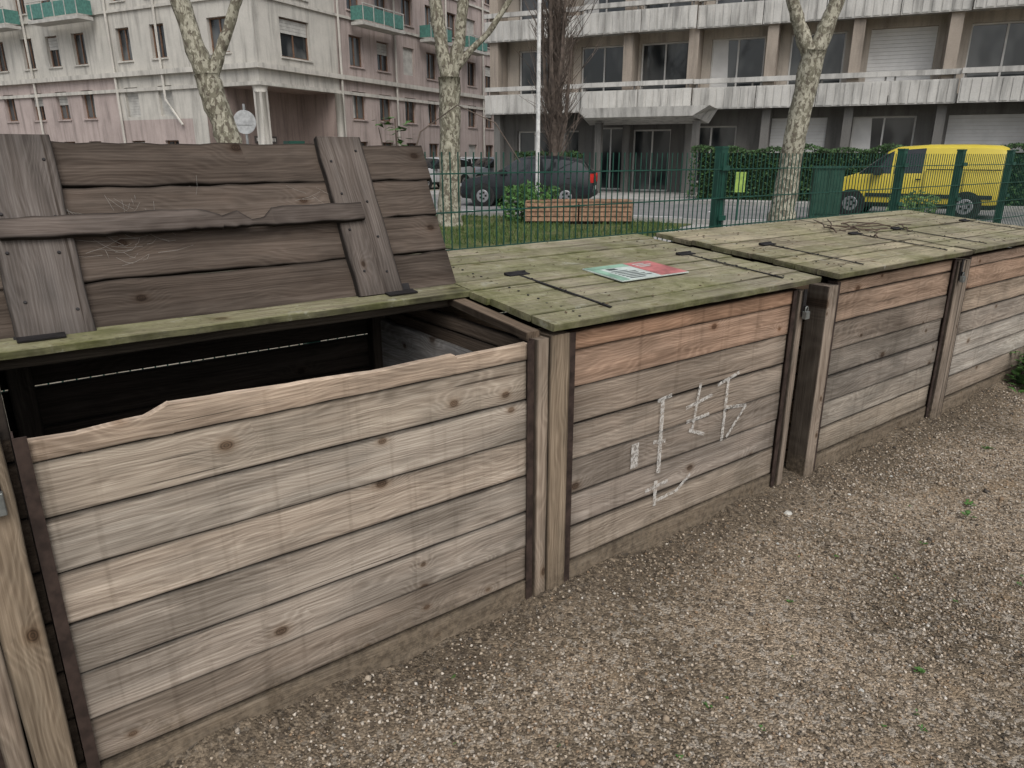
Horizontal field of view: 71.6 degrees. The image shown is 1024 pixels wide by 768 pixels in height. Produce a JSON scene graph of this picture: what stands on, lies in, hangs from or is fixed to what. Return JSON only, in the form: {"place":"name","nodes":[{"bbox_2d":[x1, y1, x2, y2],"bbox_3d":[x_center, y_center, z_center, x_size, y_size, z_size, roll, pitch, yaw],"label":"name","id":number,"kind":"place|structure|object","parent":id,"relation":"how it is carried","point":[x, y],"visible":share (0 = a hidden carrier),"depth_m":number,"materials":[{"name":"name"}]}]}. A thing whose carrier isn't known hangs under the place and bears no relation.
{"place":"outdoors","nodes":[
{"label":"outdoors","id":0,"kind":"place"},
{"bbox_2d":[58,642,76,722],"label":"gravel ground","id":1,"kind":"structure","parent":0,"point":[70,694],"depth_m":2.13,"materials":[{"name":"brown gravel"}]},
{"bbox_2d":[0,438,78,767],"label":"compost bin","id":2,"kind":"object","parent":1,"relation":"on","point":[34,730],"visible":0.98,"depth_m":1.56,"materials":[{"name":"brown wood"}]},
{"bbox_2d":[0,488,7,516],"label":"gate latch","id":3,"kind":"object","parent":2,"relation":"attached to","point":[3,510],"visible":1,"depth_m":1.44,"materials":[{"name":"metal"}]},
{"bbox_2d":[0,134,569,767],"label":"compost bin","id":4,"kind":"object","parent":1,"relation":"on","point":[216,542],"visible":0.98,"depth_m":2.06,"materials":[{"name":"brown wood"}]},
{"bbox_2d":[66,177,327,264],"bbox_3d":[-0.962,-0.525,2.217,0.963,0.250,0.126,-14,23,-37],"label":"cobweb","id":5,"kind":"object","parent":4,"relation":"attached to","point":[142,236],"visible":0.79,"depth_m":2.07,"materials":[{"name":"fabric"}]},
{"bbox_2d":[372,105,519,161],"bbox_3d":[-0.319,-0.482,3.655,0.721,1.783,0.194,0,18,0],"label":"sapling","id":6,"kind":"object","parent":1,"relation":"on","point":[399,141],"visible":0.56,"depth_m":3.41,"materials":[{"name":"green plant"}]},
{"bbox_2d":[1,141,1023,394],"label":"fence","id":7,"kind":"object","parent":1,"relation":"on","point":[723,167],"visible":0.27,"depth_m":5.33,"materials":[{"name":"green metal"}]},
{"bbox_2d":[410,234,821,581],"bbox_3d":[0.413,0.038,3.251,1.545,1.242,1.130,-13,22,-35],"label":"compost bin","id":8,"kind":"object","parent":1,"relation":"on","point":[635,356],"visible":0.63,"depth_m":2.82,"materials":[{"name":"brown wood"}]},
{"bbox_2d":[582,261,688,281],"bbox_3d":[0.525,-0.480,3.006,0.400,0.025,0.235,-13,22,-35],"label":"information sign","id":9,"kind":"object","parent":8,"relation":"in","point":[624,272],"visible":1,"depth_m":2.99,"materials":[{"name":"white paper"}]},
{"bbox_2d":[630,371,745,505],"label":"chalk marks","id":10,"kind":"object","parent":8,"relation":"attached to","point":[690,431],"visible":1,"depth_m":2.84,"materials":[{"name":"grey"}]},
{"bbox_2d":[448,211,1011,312],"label":"fallen leaves","id":11,"kind":"object","parent":8,"relation":"on","point":[765,248],"visible":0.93,"depth_m":3.77,"materials":[{"name":"brown plant"}]},
{"bbox_2d":[656,220,972,477],"bbox_3d":[1.700,-0.257,4.175,1.476,1.241,1.130,-13,22,-35],"label":"compost bin","id":12,"kind":"object","parent":1,"relation":"on","point":[877,326],"visible":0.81,"depth_m":3.72,"materials":[{"name":"brown wood"}]},
{"bbox_2d":[800,210,1023,417],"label":"compost bin","id":13,"kind":"object","parent":1,"relation":"on","point":[987,339],"visible":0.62,"depth_m":4.54,"materials":[{"name":"brown wood"}]},
{"bbox_2d":[813,219,911,237],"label":"dry twigs","id":14,"kind":"object","parent":13,"relation":"in","point":[851,227],"visible":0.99,"depth_m":4.53,"materials":[{"name":"brown wood"}]},
{"bbox_2d":[0,185,502,429],"bbox_3d":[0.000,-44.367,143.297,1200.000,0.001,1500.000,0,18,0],"label":"ground","id":15,"kind":"structure","parent":0,"point":[436,188],"depth_m":5.70,"materials":[{"name":"soil"}]},
{"bbox_2d":[0,0,339,144],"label":"beige walls","id":16,"kind":"structure","parent":15,"relation":"on","point":[255,37],"depth_m":34.92,"materials":[{"name":"beige paint"}]},
{"bbox_2d":[170,0,242,143],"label":"plane tree","id":17,"kind":"object","parent":15,"relation":"on","point":[206,68],"visible":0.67,"depth_m":11.84,"materials":[{"name":"beige plant"}]},
{"bbox_2d":[0,0,493,157],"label":"pink walls","id":18,"kind":"structure","parent":15,"relation":"on","point":[79,126],"depth_m":39.89,"materials":[{"name":"pink paint"}]},
{"bbox_2d":[0,0,486,51],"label":"balcony panels","id":19,"kind":"object","parent":18,"relation":"attached to","point":[84,7],"visible":0.76,"depth_m":36.74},
{"bbox_2d":[0,0,489,109],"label":"ledges","id":20,"kind":"object","parent":18,"relation":"attached to","point":[246,65],"visible":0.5,"depth_m":36.12,"materials":[{"name":"grey concrete"}]},
{"bbox_2d":[0,0,490,156],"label":"windows","id":21,"kind":"structure","parent":18,"relation":"attached to","point":[299,46],"depth_m":38.42,"materials":[{"name":"black glass"}]},
{"bbox_2d":[0,0,491,156],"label":"window frames","id":22,"kind":"structure","parent":18,"relation":"attached to","point":[159,25],"depth_m":38.86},
{"bbox_2d":[0,0,490,156],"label":"shutters","id":23,"kind":"object","parent":22,"relation":"attached to","point":[284,25],"visible":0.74,"depth_m":37.02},
{"bbox_2d":[17,0,484,157],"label":"downpipes","id":24,"kind":"object","parent":18,"relation":"attached to","point":[112,63],"visible":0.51,"depth_m":37.28,"materials":[{"name":"grey metal"}]},
{"bbox_2d":[207,86,337,144],"bbox_3d":[-12.846,-12.664,36.923,5.990,4.640,6.000,9,20,25],"label":"portico recess","id":25,"kind":"object","parent":15,"relation":"on","point":[307,117],"visible":0.4,"depth_m":37.15,"materials":[{"name":"beige paint"}]},
{"bbox_2d":[254,136,277,143],"bbox_3d":[-12.475,-12.389,36.053,0.031,0.350,1.500,9,20,25],"label":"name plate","id":26,"kind":"object","parent":25,"relation":"attached to","point":[256,141],"visible":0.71,"depth_m":36.38,"materials":[{"name":"black metal"}]},
{"bbox_2d":[251,85,344,143],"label":"columns","id":27,"kind":"structure","parent":15,"relation":"on","point":[257,89],"depth_m":33.11,"materials":[{"name":"beige concrete"}]},
{"bbox_2d":[426,157,474,188],"bbox_3d":[-3.900,-10.516,35.484,2.040,1.570,4.240,15,23,40],"label":"parked car","id":28,"kind":"object","parent":15,"relation":"on","point":[429,161],"visible":0.21,"depth_m":34.82,"materials":[{"name":"paint"}]},
{"bbox_2d":[460,157,479,163],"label":"parked car","id":29,"kind":"object","parent":15,"relation":"on","point":[470,159],"visible":0.02,"depth_m":41.61,"materials":[{"name":"paint"}]},
{"bbox_2d":[471,157,493,175],"bbox_3d":[-1.200,-11.433,38.340,4.240,1.570,2.040,-14,23,-37],"label":"parked car","id":30,"kind":"object","parent":15,"relation":"on","point":[477,165],"visible":0.06,"depth_m":37.38,"materials":[{"name":"paint"}]},
{"bbox_2d":[436,210,771,225],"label":"kerb","id":31,"kind":"structure","parent":15,"relation":"on","point":[651,218],"depth_m":17.18,"materials":[{"name":"grey concrete"}]},
{"bbox_2d":[735,172,745,220],"bbox_3d":[5.250,-4.296,16.488,0.240,1.200,0.064,0,18,0],"label":"notice board","id":32,"kind":"object","parent":31,"relation":"on","point":[737,181],"visible":0.55,"depth_m":16.36,"materials":[{"name":"yellow paint"}]},
{"bbox_2d":[508,0,1023,151],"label":"walls","id":33,"kind":"structure","parent":15,"relation":"on","point":[939,20],"depth_m":26.88,"materials":[{"name":"grey concrete"}]},
{"bbox_2d":[489,0,965,100],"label":"piers","id":34,"kind":"structure","parent":33,"relation":"attached to","point":[499,62],"depth_m":27.08,"materials":[{"name":"concrete"}]},
{"bbox_2d":[484,0,1023,114],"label":"balconies","id":35,"kind":"structure","parent":33,"relation":"attached to","point":[901,92],"depth_m":26.29,"materials":[{"name":"concrete"}]},
{"bbox_2d":[577,105,717,124],"bbox_3d":[5.109,-10.350,27.426,5.200,0.540,1.930,8,19,23],"label":"entrance canopy","id":36,"kind":"object","parent":35,"relation":"attached to","point":[653,115],"visible":1,"depth_m":26.86,"materials":[{"name":"concrete"}]},
{"bbox_2d":[519,0,1023,190],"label":"window frames","id":37,"kind":"structure","parent":33,"relation":"attached to","point":[845,33],"depth_m":28.60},
{"bbox_2d":[520,0,1023,189],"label":"windows","id":38,"kind":"structure","parent":33,"relation":"attached to","point":[986,46],"depth_m":28.68,"materials":[{"name":"black glass"}]},
{"bbox_2d":[585,0,1023,152],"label":"shutters","id":39,"kind":"object","parent":33,"relation":"attached to","point":[1001,132],"visible":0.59,"depth_m":25.50,"materials":[{"name":"white plastic"}]},
{"bbox_2d":[76,375,1023,767],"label":"gravel path","id":40,"kind":"structure","parent":0,"point":[754,679],"depth_m":2.29,"materials":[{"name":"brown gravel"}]},
{"bbox_2d":[451,410,1022,758],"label":"ground weeds","id":41,"kind":"object","parent":40,"relation":"on","point":[967,512],"visible":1,"depth_m":2.22,"materials":[{"name":"green plant"}]},
{"bbox_2d":[776,475,892,696],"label":"white stones","id":42,"kind":"object","parent":40,"relation":"on","point":[790,513],"visible":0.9,"depth_m":3.18,"materials":[{"name":"white stone"}]},
{"bbox_2d":[1003,351,1023,392],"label":"weed plant","id":43,"kind":"object","parent":40,"relation":"on","point":[1018,370],"visible":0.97,"depth_m":4.89,"materials":[{"name":"green plant"}]},
{"bbox_2d":[436,212,690,248],"bbox_3d":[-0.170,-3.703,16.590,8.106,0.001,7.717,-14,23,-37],"label":"lawn","id":44,"kind":"structure","parent":0,"point":[463,245],"depth_m":15.06,"materials":[{"name":"green plant"}]},
{"bbox_2d":[429,0,512,225],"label":"plane tree","id":45,"kind":"object","parent":44,"relation":"on","point":[452,62],"visible":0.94,"depth_m":15.58,"materials":[{"name":"beige plant"}]},
{"bbox_2d":[497,180,559,221],"bbox_3d":[0.427,-4.397,17.409,1.525,1.210,1.196,-9,20,-26],"label":"shrub","id":46,"kind":"object","parent":44,"relation":"on","point":[521,195],"visible":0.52,"depth_m":17.20,"materials":[{"name":"green plant"}]},
{"bbox_2d":[525,199,632,223],"bbox_3d":[1.581,-4.140,17.025,2.520,0.535,0.640,0,18,1],"label":"wooden planter","id":47,"kind":"object","parent":44,"relation":"on","point":[566,213],"visible":0.83,"depth_m":16.76,"materials":[{"name":"orange wood"}]},
{"bbox_2d":[430,190,1023,211],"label":"pavement","id":48,"kind":"structure","parent":0,"point":[614,195],"depth_m":25.23,"materials":[{"name":"grey concrete"}]},
{"bbox_2d":[514,150,582,159],"bbox_3d":[1.458,-8.463,28.432,2.691,1.746,1.112,8,19,23],"label":"hedge","id":49,"kind":"object","parent":48,"relation":"on","point":[521,154],"visible":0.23,"depth_m":28.05,"materials":[{"name":"green plant"}]},
{"bbox_2d":[594,121,700,194],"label":"canopy supports","id":50,"kind":"object","parent":48,"relation":"on","point":[598,144],"visible":0.57,"depth_m":28.05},
{"bbox_2d":[487,0,966,192],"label":"columns","id":51,"kind":"structure","parent":48,"relation":"on","point":[938,123],"depth_m":28.30,"materials":[{"name":"grey concrete"}]},
{"bbox_2d":[504,101,1023,191],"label":"ground floor wall","id":52,"kind":"structure","parent":48,"relation":"on","point":[747,122],"depth_m":28.06,"materials":[{"name":"grey concrete"}]},
{"bbox_2d":[686,142,1023,205],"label":"hedge","id":53,"kind":"object","parent":48,"relation":"on","point":[732,149],"visible":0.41,"depth_m":23.87,"materials":[{"name":"green plant"}]},
{"bbox_2d":[432,197,1023,225],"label":"road","id":54,"kind":"structure","parent":0,"point":[470,205],"depth_m":20.86,"materials":[{"name":"grey asphalt"}]},
{"bbox_2d":[460,156,597,205],"bbox_3d":[0.556,-6.652,23.357,4.410,1.633,2.122,3,18,11],"label":"parked car","id":55,"kind":"object","parent":54,"relation":"on","point":[520,181],"visible":0.62,"depth_m":22.44,"materials":[{"name":"black paint"}]},
{"bbox_2d":[535,0,540,192],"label":"street lamp","id":56,"kind":"object","parent":54,"relation":"on","point":[538,79],"visible":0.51,"depth_m":20.36,"materials":[{"name":"metal"}]},
{"bbox_2d":[517,0,604,155],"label":"bare tree","id":57,"kind":"object","parent":54,"relation":"on","point":[557,21],"visible":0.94,"depth_m":23.24,"materials":[{"name":"brown plant"}]},
{"bbox_2d":[766,0,844,221],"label":"plane tree","id":58,"kind":"object","parent":54,"relation":"on","point":[813,50],"visible":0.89,"depth_m":15.61,"materials":[{"name":"beige plant"}]},
{"bbox_2d":[807,166,846,218],"bbox_3d":[7.950,-4.834,17.983,0.760,1.310,0.460,5,19,16],"label":"utility cabinet","id":59,"kind":"object","parent":54,"relation":"on","point":[827,194],"visible":0.62,"depth_m":17.79,"materials":[{"name":"green metal"}]},
{"bbox_2d":[886,190,941,214],"bbox_3d":[8.887,-3.807,15.780,1.156,0.989,1.148,11,21,32],"label":"shrub","id":60,"kind":"object","parent":54,"relation":"on","point":[929,203],"visible":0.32,"depth_m":15.59,"materials":[{"name":"green plant"}]},
{"bbox_2d":[839,144,1009,218],"bbox_3d":[10.934,-5.522,19.376,4.330,1.910,2.120,12,21,32],"label":"delivery van","id":61,"kind":"object","parent":54,"relation":"on","point":[949,149],"visible":0.47,"depth_m":18.39,"materials":[{"name":"yellow paint"}]},
{"bbox_2d":[653,224,1009,247],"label":"footpath","id":62,"kind":"structure","parent":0,"point":[689,226],"depth_m":16.20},
{"bbox_2d":[234,104,255,143],"bbox_3d":[-7.050,-5.989,19.061,0.600,2.850,0.108,0,18,0],"label":"traffic sign","id":63,"kind":"object","parent":62,"relation":"on","point":[245,120],"visible":0.72,"depth_m":18.72,"materials":[{"name":"grey metal"}]}
]}

